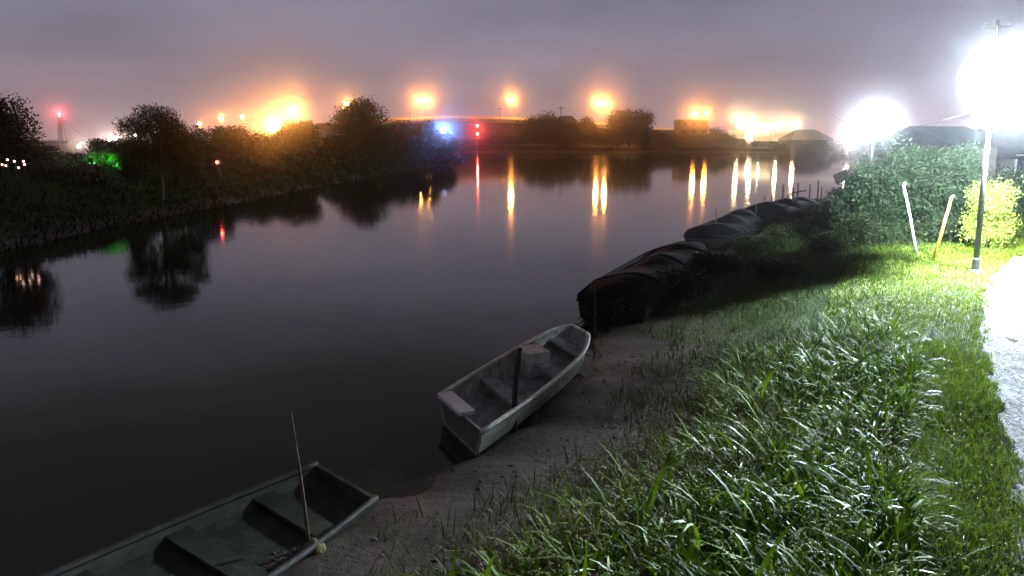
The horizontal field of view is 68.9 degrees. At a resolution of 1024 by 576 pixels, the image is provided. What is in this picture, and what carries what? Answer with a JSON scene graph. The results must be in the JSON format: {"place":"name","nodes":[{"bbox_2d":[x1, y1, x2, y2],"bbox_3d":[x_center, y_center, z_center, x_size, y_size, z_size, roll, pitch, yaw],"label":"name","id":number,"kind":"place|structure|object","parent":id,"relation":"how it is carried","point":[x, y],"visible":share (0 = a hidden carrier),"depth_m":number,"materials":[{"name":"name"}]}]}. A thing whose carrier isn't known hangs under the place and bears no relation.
{"place":"outdoors","nodes":[
{"label":"outdoors","id":0,"kind":"place"},
{"bbox_2d":[0,152,881,575],"bbox_3d":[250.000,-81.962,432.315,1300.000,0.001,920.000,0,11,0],"label":"water","id":1,"kind":"structure","parent":0,"point":[154,372],"depth_m":16.18,"materials":[{"name":"brown liquid"}]},
{"bbox_2d":[39,461,378,575],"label":"skiff","id":2,"kind":"object","parent":1,"relation":"on","point":[247,532],"visible":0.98,"depth_m":7.17,"materials":[{"name":"green paint"}]},
{"bbox_2d":[290,412,309,542],"bbox_3d":[-1.960,1.994,7.012,0.042,1.571,0.602,-6,13,-28],"label":"mooring pole","id":3,"kind":"object","parent":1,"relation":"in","point":[307,531],"visible":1,"depth_m":6.97,"materials":[{"name":"brown wood"}]},
{"bbox_2d":[437,324,590,454],"bbox_3d":[0.213,1.373,11.402,1.292,0.536,5.018,5,12,25],"label":"rowing boat","id":4,"kind":"object","parent":1,"relation":"on","point":[479,413],"visible":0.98,"depth_m":11.05,"materials":[{"name":"white paint"}]},
{"bbox_2d":[511,347,521,432],"bbox_3d":[0.055,1.542,9.802,0.176,1.560,0.078,-7,13,-33],"label":"mooring post","id":5,"kind":"object","parent":1,"relation":"in","point":[515,388],"visible":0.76,"depth_m":9.71,"materials":[{"name":"brown wood"}]},
{"bbox_2d":[593,292,595,331],"bbox_3d":[1.664,0.762,15.036,0.067,1.380,0.058,0,11,0],"label":"stake","id":6,"kind":"object","parent":1,"relation":"in","point":[594,327],"visible":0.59,"depth_m":14.96,"materials":[{"name":"brown wood"}]},
{"bbox_2d":[575,241,709,324],"bbox_3d":[3.950,-0.406,19.725,1.884,1.014,9.367,5,12,23],"label":"covered boat","id":7,"kind":"object","parent":1,"relation":"on","point":[643,286],"visible":0.84,"depth_m":16.55,"materials":[{"name":"black fabric"}]},
{"bbox_2d":[683,209,761,250],"bbox_3d":[8.426,-2.310,28.979,1.990,1.145,7.417,6,13,27],"label":"covered boat","id":8,"kind":"object","parent":1,"relation":"on","point":[718,234],"visible":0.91,"depth_m":26.52,"materials":[{"name":"black fabric"}]},
{"bbox_2d":[744,197,818,226],"bbox_3d":[13.317,-3.819,36.501,2.198,1.174,8.420,8,14,36],"label":"covered boat","id":9,"kind":"object","parent":1,"relation":"on","point":[776,212],"visible":0.76,"depth_m":33.81,"materials":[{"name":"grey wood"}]},
{"bbox_2d":[0,140,1023,575],"bbox_3d":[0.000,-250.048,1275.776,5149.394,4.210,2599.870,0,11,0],"label":"ground","id":10,"kind":"structure","parent":0,"point":[552,426],"depth_m":10.90,"materials":[{"name":"soil"}]},
{"bbox_2d":[5,149,39,167],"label":"bush","id":11,"kind":"object","parent":10,"relation":"on","point":[18,161],"visible":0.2,"depth_m":37.40,"materials":[{"name":"green plant"}]},
{"bbox_2d":[0,93,52,167],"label":"broadleaf tree","id":12,"kind":"object","parent":10,"relation":"on","point":[14,143],"visible":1,"depth_m":35.89,"materials":[{"name":"green plant"}]},
{"bbox_2d":[33,146,63,160],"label":"shrub","id":13,"kind":"object","parent":10,"relation":"on","point":[50,151],"visible":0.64,"depth_m":46.05,"materials":[{"name":"green plant"}]},
{"bbox_2d":[57,114,87,143],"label":"radio mast","id":14,"kind":"object","parent":10,"relation":"on","point":[60,131],"visible":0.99,"depth_m":410.31,"materials":[{"name":"metal"}]},
{"bbox_2d":[83,138,110,155],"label":"shrub","id":15,"kind":"object","parent":10,"relation":"on","point":[100,145],"visible":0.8,"depth_m":50.75,"materials":[{"name":"green plant"}]},
{"bbox_2d":[78,149,137,164],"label":"hedge","id":16,"kind":"object","parent":10,"relation":"on","point":[109,156],"visible":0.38,"depth_m":44.77,"materials":[{"name":"green plant"}]},
{"bbox_2d":[109,103,206,200],"bbox_3d":[-19.111,-7.211,40.239,4.985,5.489,3.283,0,11,0],"label":"willow tree","id":17,"kind":"object","parent":10,"relation":"on","point":[129,153],"visible":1,"depth_m":40.06,"materials":[{"name":"green plant"}]},
{"bbox_2d":[169,125,208,159],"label":"shrub","id":18,"kind":"object","parent":10,"relation":"on","point":[196,147],"visible":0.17,"depth_m":55.15,"materials":[{"name":"green plant"}]},
{"bbox_2d":[195,128,233,155],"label":"shrub","id":19,"kind":"object","parent":10,"relation":"on","point":[216,147],"visible":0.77,"depth_m":60.49,"materials":[{"name":"green plant"}]},
{"bbox_2d":[208,126,238,147],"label":"shrub","id":20,"kind":"object","parent":10,"relation":"on","point":[221,128],"visible":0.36,"depth_m":77.95,"materials":[{"name":"green plant"}]},
{"bbox_2d":[0,145,466,250],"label":"bank grass","id":21,"kind":"structure","parent":10,"relation":"on","point":[409,157],"depth_m":49.13,"materials":[{"name":"green plant"}]},
{"bbox_2d":[228,123,251,149],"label":"shrub","id":22,"kind":"object","parent":10,"relation":"on","point":[238,132],"visible":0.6,"depth_m":81.73,"materials":[{"name":"green plant"}]},
{"bbox_2d":[230,130,280,153],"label":"shrub","id":23,"kind":"object","parent":10,"relation":"on","point":[258,142],"visible":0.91,"depth_m":71.93,"materials":[{"name":"green plant"}]},
{"bbox_2d":[261,132,298,152],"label":"shrub","id":24,"kind":"object","parent":10,"relation":"on","point":[284,144],"visible":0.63,"depth_m":75.98,"materials":[{"name":"green plant"}]},
{"bbox_2d":[271,120,320,151],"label":"shrub","id":25,"kind":"object","parent":10,"relation":"on","point":[304,136],"visible":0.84,"depth_m":81.52,"materials":[{"name":"green plant"}]},
{"bbox_2d":[291,120,320,146],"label":"shrub","id":26,"kind":"object","parent":10,"relation":"on","point":[312,124],"visible":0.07,"depth_m":125.53,"materials":[{"name":"green plant"}]},
{"bbox_2d":[302,537,325,556],"bbox_3d":[-1.807,2.358,6.812,0.220,0.160,0.214,0,11,0],"label":"sack","id":27,"kind":"object","parent":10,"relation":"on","point":[320,548],"visible":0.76,"depth_m":6.77,"materials":[{"name":"fabric"}]},
{"bbox_2d":[314,123,341,146],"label":"shed","id":28,"kind":"structure","parent":10,"relation":"on","point":[323,127],"depth_m":132.24,"materials":[{"name":"tile"}]},
{"bbox_2d":[317,135,352,150],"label":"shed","id":29,"kind":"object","parent":10,"relation":"on","point":[339,142],"visible":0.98,"depth_m":93.48,"materials":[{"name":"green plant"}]},
{"bbox_2d":[325,94,391,134],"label":"broadleaf tree","id":30,"kind":"object","parent":10,"relation":"on","point":[360,112],"visible":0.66,"depth_m":115.63,"materials":[{"name":"green plant"}]},
{"bbox_2d":[357,126,405,148],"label":"shrub","id":31,"kind":"object","parent":10,"relation":"on","point":[380,136],"visible":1,"depth_m":109.09,"materials":[{"name":"green plant"}]},
{"bbox_2d":[383,120,433,151],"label":"shrub","id":32,"kind":"object","parent":10,"relation":"on","point":[410,137],"visible":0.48,"depth_m":113.70,"materials":[{"name":"green plant"}]},
{"bbox_2d":[403,119,444,153],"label":"shrub","id":33,"kind":"object","parent":10,"relation":"on","point":[429,130],"visible":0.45,"depth_m":117.82,"materials":[{"name":"green plant"}]},
{"bbox_2d":[430,132,462,157],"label":"shrub","id":34,"kind":"object","parent":10,"relation":"on","point":[449,147],"visible":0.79,"depth_m":124.27,"materials":[{"name":"green plant"}]},
{"bbox_2d":[455,139,474,149],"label":"bush","id":35,"kind":"object","parent":10,"relation":"on","point":[464,146],"visible":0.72,"depth_m":232.47,"materials":[{"name":"green plant"}]},
{"bbox_2d":[465,140,484,144],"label":"bush","id":36,"kind":"object","parent":10,"relation":"on","point":[474,142],"visible":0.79,"depth_m":237.38,"materials":[{"name":"green plant"}]},
{"bbox_2d":[475,139,500,143],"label":"bush","id":37,"kind":"object","parent":10,"relation":"on","point":[489,141],"visible":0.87,"depth_m":240.89,"materials":[{"name":"green plant"}]},
{"bbox_2d":[489,135,509,143],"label":"bush","id":38,"kind":"object","parent":10,"relation":"on","point":[500,137],"visible":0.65,"depth_m":243.28,"materials":[{"name":"green plant"}]},
{"bbox_2d":[241,116,771,143],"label":"road bridge","id":39,"kind":"structure","parent":10,"relation":"on","point":[461,127],"depth_m":293.85,"materials":[{"name":"concrete"}]},
{"bbox_2d":[267,304,745,575],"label":"pebbles","id":40,"kind":"object","parent":10,"relation":"on","point":[477,488],"visible":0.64,"depth_m":8.96,"materials":[{"name":"stone"}]},
{"bbox_2d":[512,115,548,145],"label":"broadleaf tree","id":41,"kind":"object","parent":10,"relation":"on","point":[531,126],"visible":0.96,"depth_m":238.68,"materials":[{"name":"green plant"}]},
{"bbox_2d":[528,110,563,144],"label":"broadleaf tree","id":42,"kind":"object","parent":10,"relation":"on","point":[544,117],"visible":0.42,"depth_m":240.04,"materials":[{"name":"green plant"}]},
{"bbox_2d":[540,115,571,145],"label":"broadleaf tree","id":43,"kind":"object","parent":10,"relation":"on","point":[556,130],"visible":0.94,"depth_m":238.21,"materials":[{"name":"green plant"}]},
{"bbox_2d":[554,116,579,143],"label":"house","id":44,"kind":"structure","parent":10,"relation":"on","point":[566,118],"depth_m":247.42,"materials":[{"name":"tile"}]},
{"bbox_2d":[554,119,587,146],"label":"broadleaf tree","id":45,"kind":"object","parent":10,"relation":"on","point":[575,134],"visible":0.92,"depth_m":237.72,"materials":[{"name":"green plant"}]},
{"bbox_2d":[572,115,601,143],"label":"broadleaf tree","id":46,"kind":"object","parent":10,"relation":"on","point":[589,123],"visible":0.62,"depth_m":243.05,"materials":[{"name":"green plant"}]},
{"bbox_2d":[582,127,607,145],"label":"bush","id":47,"kind":"object","parent":10,"relation":"on","point":[597,140],"visible":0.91,"depth_m":240.18,"materials":[{"name":"green plant"}]},
{"bbox_2d":[600,132,624,147],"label":"bush","id":48,"kind":"object","parent":10,"relation":"on","point":[612,139],"visible":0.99,"depth_m":238.05,"materials":[{"name":"green plant"}]},
{"bbox_2d":[604,106,656,145],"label":"broadleaf tree","id":49,"kind":"object","parent":10,"relation":"on","point":[618,123],"visible":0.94,"depth_m":238.98,"materials":[{"name":"green plant"}]},
{"bbox_2d":[635,129,662,148],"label":"bush","id":50,"kind":"object","parent":10,"relation":"on","point":[646,140],"visible":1,"depth_m":237.04,"materials":[{"name":"green plant"}]},
{"bbox_2d":[373,311,929,575],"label":"dry weeds","id":51,"kind":"object","parent":10,"relation":"on","point":[495,534],"visible":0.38,"depth_m":6.63,"materials":[{"name":"green plant"}]},
{"bbox_2d":[379,312,925,575],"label":"seed heads","id":52,"kind":"object","parent":51,"relation":"attached to","point":[603,486],"visible":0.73,"depth_m":6.21,"materials":[{"name":"green plant"}]},
{"bbox_2d":[652,132,670,146],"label":"bush","id":53,"kind":"object","parent":10,"relation":"on","point":[660,143],"visible":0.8,"depth_m":238.32,"materials":[{"name":"green plant"}]},
{"bbox_2d":[654,130,673,142],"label":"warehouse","id":54,"kind":"structure","parent":10,"relation":"on","point":[668,131],"depth_m":272.51,"materials":[{"name":"concrete"}]},
{"bbox_2d":[307,198,1023,575],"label":"undergrowth","id":55,"kind":"object","parent":10,"relation":"on","point":[831,274],"visible":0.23,"depth_m":13.49,"materials":[{"name":"green plant"}]},
{"bbox_2d":[662,133,684,147],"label":"bush","id":56,"kind":"object","parent":10,"relation":"on","point":[672,139],"visible":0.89,"depth_m":237.90,"materials":[{"name":"green plant"}]},
{"bbox_2d":[395,332,955,575],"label":"arching grass","id":57,"kind":"structure","parent":10,"relation":"on","point":[694,530],"depth_m":5.79,"materials":[{"name":"green plant"}]},
{"bbox_2d":[651,263,709,299],"bbox_3d":[3.830,-0.087,17.726,1.723,0.818,1.480,-8,14,-34],"label":"bush","id":58,"kind":"object","parent":10,"relation":"on","point":[682,287],"visible":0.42,"depth_m":17.51,"materials":[{"name":"green plant"}]},
{"bbox_2d":[675,134,699,148],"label":"bush","id":59,"kind":"object","parent":10,"relation":"on","point":[687,140],"visible":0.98,"depth_m":237.14,"materials":[{"name":"green plant"}]},
{"bbox_2d":[691,134,712,147],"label":"bush","id":60,"kind":"object","parent":10,"relation":"on","point":[704,140],"visible":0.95,"depth_m":238.47,"materials":[{"name":"green plant"}]},
{"bbox_2d":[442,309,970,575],"bbox_3d":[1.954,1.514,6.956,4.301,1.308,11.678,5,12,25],"label":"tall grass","id":61,"kind":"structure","parent":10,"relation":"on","point":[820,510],"depth_m":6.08,"materials":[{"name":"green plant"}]},
{"bbox_2d":[684,250,747,275],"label":"bush","id":62,"kind":"object","parent":10,"relation":"on","point":[711,263],"visible":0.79,"depth_m":20.49,"materials":[{"name":"green plant"}]},
{"bbox_2d":[706,126,727,143],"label":"bush","id":63,"kind":"object","parent":10,"relation":"on","point":[714,132],"visible":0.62,"depth_m":244.22,"materials":[{"name":"green plant"}]},
{"bbox_2d":[716,132,738,144],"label":"bush","id":64,"kind":"object","parent":10,"relation":"on","point":[725,138],"visible":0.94,"depth_m":237.46,"materials":[{"name":"green plant"}]},
{"bbox_2d":[476,304,989,575],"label":"pale grass","id":65,"kind":"structure","parent":10,"relation":"on","point":[895,520],"depth_m":6.01,"materials":[{"name":"green plant"}]},
{"bbox_2d":[730,139,749,147],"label":"bush","id":66,"kind":"object","parent":10,"relation":"on","point":[739,143],"visible":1,"depth_m":233.32,"materials":[{"name":"green plant"}]},
{"bbox_2d":[727,123,772,143],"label":"filling station","id":67,"kind":"object","parent":10,"relation":"on","point":[748,134],"visible":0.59,"depth_m":265.59,"materials":[{"name":"white"}]},
{"bbox_2d":[749,141,765,148],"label":"bush","id":68,"kind":"object","parent":10,"relation":"on","point":[757,144],"visible":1,"depth_m":230.55,"materials":[{"name":"green plant"}]},
{"bbox_2d":[723,233,794,252],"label":"bush","id":69,"kind":"object","parent":10,"relation":"on","point":[755,243],"visible":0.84,"depth_m":23.95,"materials":[{"name":"green plant"}]},
{"bbox_2d":[753,135,770,142],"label":"boundary wall","id":70,"kind":"structure","parent":10,"relation":"on","point":[764,138],"depth_m":252.83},
{"bbox_2d":[762,141,781,148],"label":"bush","id":71,"kind":"object","parent":10,"relation":"on","point":[771,144],"visible":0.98,"depth_m":229.08,"materials":[{"name":"green plant"}]},
{"bbox_2d":[738,255,807,282],"bbox_3d":[6.202,-0.393,17.756,1.591,0.597,1.384,6,13,27],"label":"bush","id":72,"kind":"object","parent":10,"relation":"on","point":[766,268],"visible":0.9,"depth_m":17.51,"materials":[{"name":"green plant"}]},
{"bbox_2d":[772,134,786,140],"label":"boundary wall","id":73,"kind":"structure","parent":10,"relation":"on","point":[775,137],"depth_m":252.70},
{"bbox_2d":[757,222,831,243],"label":"bush","id":74,"kind":"object","parent":10,"relation":"on","point":[779,230],"visible":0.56,"depth_m":24.96,"materials":[{"name":"green plant"}]},
{"bbox_2d":[796,141,811,152],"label":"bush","id":75,"kind":"object","parent":10,"relation":"on","point":[802,147],"visible":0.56,"depth_m":220.43,"materials":[{"name":"green plant"}]},
{"bbox_2d":[777,130,834,152],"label":"house","id":76,"kind":"structure","parent":10,"relation":"on","point":[793,139],"depth_m":221.46,"materials":[{"name":"tile"}]},
{"bbox_2d":[804,140,826,152],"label":"bush","id":77,"kind":"object","parent":10,"relation":"on","point":[815,147],"visible":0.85,"depth_m":217.24,"materials":[{"name":"green plant"}]},
{"bbox_2d":[789,207,843,231],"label":"bush","id":78,"kind":"object","parent":10,"relation":"on","point":[816,220],"visible":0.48,"depth_m":26.21,"materials":[{"name":"green plant"}]},
{"bbox_2d":[788,229,866,254],"bbox_3d":[8.612,-1.183,20.139,1.963,0.598,1.923,-9,14,-38],"label":"bush","id":79,"kind":"object","parent":10,"relation":"on","point":[829,241],"visible":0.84,"depth_m":19.77,"materials":[{"name":"green plant"}]},
{"bbox_2d":[819,143,844,152],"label":"bush","id":80,"kind":"object","parent":10,"relation":"on","point":[833,148],"visible":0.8,"depth_m":212.85,"materials":[{"name":"green plant"}]},
{"bbox_2d":[813,197,851,210],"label":"bush","id":81,"kind":"object","parent":10,"relation":"on","point":[825,205],"visible":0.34,"depth_m":39.28,"materials":[{"name":"green plant"}]},
{"bbox_2d":[825,187,842,200],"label":"bush","id":82,"kind":"object","parent":10,"relation":"on","point":[831,193],"visible":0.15,"depth_m":45.98,"materials":[{"name":"green plant"}]},
{"bbox_2d":[833,170,849,190],"bbox_3d":[19.233,-5.727,43.806,1.012,2.472,0.255,0,11,0],"label":"sign board","id":83,"kind":"object","parent":10,"relation":"on","point":[836,176],"visible":0.35,"depth_m":43.53,"materials":[{"name":"grey wood"}]},
{"bbox_2d":[838,144,867,153],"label":"bush","id":84,"kind":"object","parent":10,"relation":"on","point":[850,149],"visible":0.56,"depth_m":209.08,"materials":[{"name":"green plant"}]},
{"bbox_2d":[851,143,877,153],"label":"bush","id":85,"kind":"object","parent":10,"relation":"on","point":[864,146],"visible":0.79,"depth_m":207.20,"materials":[{"name":"green plant"}]},
{"bbox_2d":[828,209,904,241],"bbox_3d":[9.720,-1.621,20.530,1.992,0.997,2.047,6,13,27],"label":"bush","id":86,"kind":"object","parent":10,"relation":"on","point":[854,224],"visible":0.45,"depth_m":20.57,"materials":[{"name":"green plant"}]},
{"bbox_2d":[821,152,927,233],"bbox_3d":[10.451,-2.639,21.420,2.581,2.547,2.524,-8,14,-35],"label":"shrub","id":87,"kind":"object","parent":10,"relation":"on","point":[859,193],"visible":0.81,"depth_m":20.96,"materials":[{"name":"green plant"}]},
{"bbox_2d":[870,119,880,159],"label":"street lamp","id":88,"kind":"object","parent":10,"relation":"on","point":[876,122],"visible":0.72,"depth_m":71.05,"materials":[{"name":"metal"}]},
{"bbox_2d":[851,224,923,247],"bbox_3d":[9.796,-1.320,19.720,1.775,0.598,1.777,0,11,0],"label":"bush","id":89,"kind":"object","parent":10,"relation":"on","point":[883,236],"visible":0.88,"depth_m":19.47,"materials":[{"name":"green plant"}]},
{"bbox_2d":[765,236,1023,575],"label":"turf","id":90,"kind":"structure","parent":10,"relation":"on","point":[962,377],"depth_m":7.75,"materials":[{"name":"green plant"}]},
{"bbox_2d":[842,129,947,230],"bbox_3d":[11.340,-3.033,21.756,3.129,3.135,3.143,0,11,0],"label":"shrub","id":91,"kind":"object","parent":10,"relation":"on","point":[907,153],"visible":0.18,"depth_m":21.07,"materials":[{"name":"green plant"}]},
{"bbox_2d":[902,182,916,250],"bbox_3d":[9.698,-1.649,18.174,0.107,1.838,0.538,-10,15,-42],"label":"leaning pole","id":92,"kind":"object","parent":10,"relation":"on","point":[909,215],"visible":0.86,"depth_m":18.16,"materials":[{"name":"white paint"}]},
{"bbox_2d":[888,222,950,244],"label":"bush","id":93,"kind":"object","parent":10,"relation":"on","point":[925,231],"visible":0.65,"depth_m":19.67,"materials":[{"name":"green plant"}]},
{"bbox_2d":[932,194,954,258],"bbox_3d":[9.789,-1.318,16.980,0.460,1.617,0.102,-3,12,-14],"label":"leaning pole","id":94,"kind":"object","parent":10,"relation":"on","point":[952,196],"visible":0.86,"depth_m":16.94,"materials":[{"name":"yellow paint"}]},
{"bbox_2d":[871,126,1016,200],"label":"house","id":95,"kind":"structure","parent":10,"relation":"on","point":[932,136],"depth_m":34.05,"materials":[{"name":"tile"}]},
{"bbox_2d":[898,140,992,226],"bbox_3d":[12.058,-2.737,20.948,2.324,2.827,2.617,0,11,0],"label":"shrub","id":96,"kind":"object","parent":10,"relation":"on","point":[937,191],"visible":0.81,"depth_m":20.37,"materials":[{"name":"green plant"}]},
{"bbox_2d":[928,215,982,244],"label":"bush","id":97,"kind":"object","parent":10,"relation":"on","point":[953,235],"visible":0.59,"depth_m":19.52,"materials":[{"name":"green plant"}]},
{"bbox_2d":[951,175,1023,249],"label":"clipped bush","id":98,"kind":"object","parent":10,"relation":"on","point":[995,208],"visible":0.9,"depth_m":18.39,"materials":[{"name":"yellow plant"}]},
{"bbox_2d":[957,54,1023,272],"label":"street lamp","id":99,"kind":"object","parent":10,"relation":"on","point":[1006,83],"visible":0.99,"depth_m":14.46,"materials":[{"name":"metal"}]},
{"bbox_2d":[982,19,1011,122],"bbox_3d":[37.163,-14.686,58.255,2.200,11.922,0.323,0,11,0],"label":"utility pole","id":100,"kind":"object","parent":10,"relation":"on","point":[996,26],"visible":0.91,"depth_m":57.34,"materials":[{"name":"grey wood"}]},
{"bbox_2d":[834,113,967,129],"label":"power line","id":101,"kind":"object","parent":100,"relation":"attached to","point":[904,128],"visible":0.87,"depth_m":86.11,"materials":[{"name":"black plastic"}]},
{"bbox_2d":[976,126,1023,189],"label":"house","id":102,"kind":"structure","parent":10,"relation":"on","point":[1011,157],"depth_m":40.16,"materials":[{"name":"tile"}]},
{"bbox_2d":[1013,155,1023,178],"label":"window","id":103,"kind":"structure","parent":102,"relation":"in","point":[1021,161],"depth_m":39.43,"materials":[{"name":"grey glass"}]},
{"bbox_2d":[985,163,1023,221],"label":"shrub","id":104,"kind":"object","parent":10,"relation":"on","point":[1018,181],"visible":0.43,"depth_m":23.78,"materials":[{"name":"green plant"}]},
{"bbox_2d":[0,0,1023,139],"label":"sky","id":105,"kind":"structure","parent":0,"point":[806,64],"materials":[{"name":"grey"}]},
{"bbox_2d":[673,119,708,142],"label":"flat roofed block","id":106,"kind":"structure","parent":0,"point":[690,126],"depth_m":256.25,"materials":[{"name":"concrete"}]},
{"bbox_2d":[731,131,744,143],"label":"boundary wall","id":107,"kind":"structure","parent":0,"point":[740,134],"depth_m":252.57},
{"bbox_2d":[977,253,1023,568],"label":"path","id":108,"kind":"structure","parent":0,"point":[1004,314],"depth_m":9.88,"materials":[{"name":"white concrete"}]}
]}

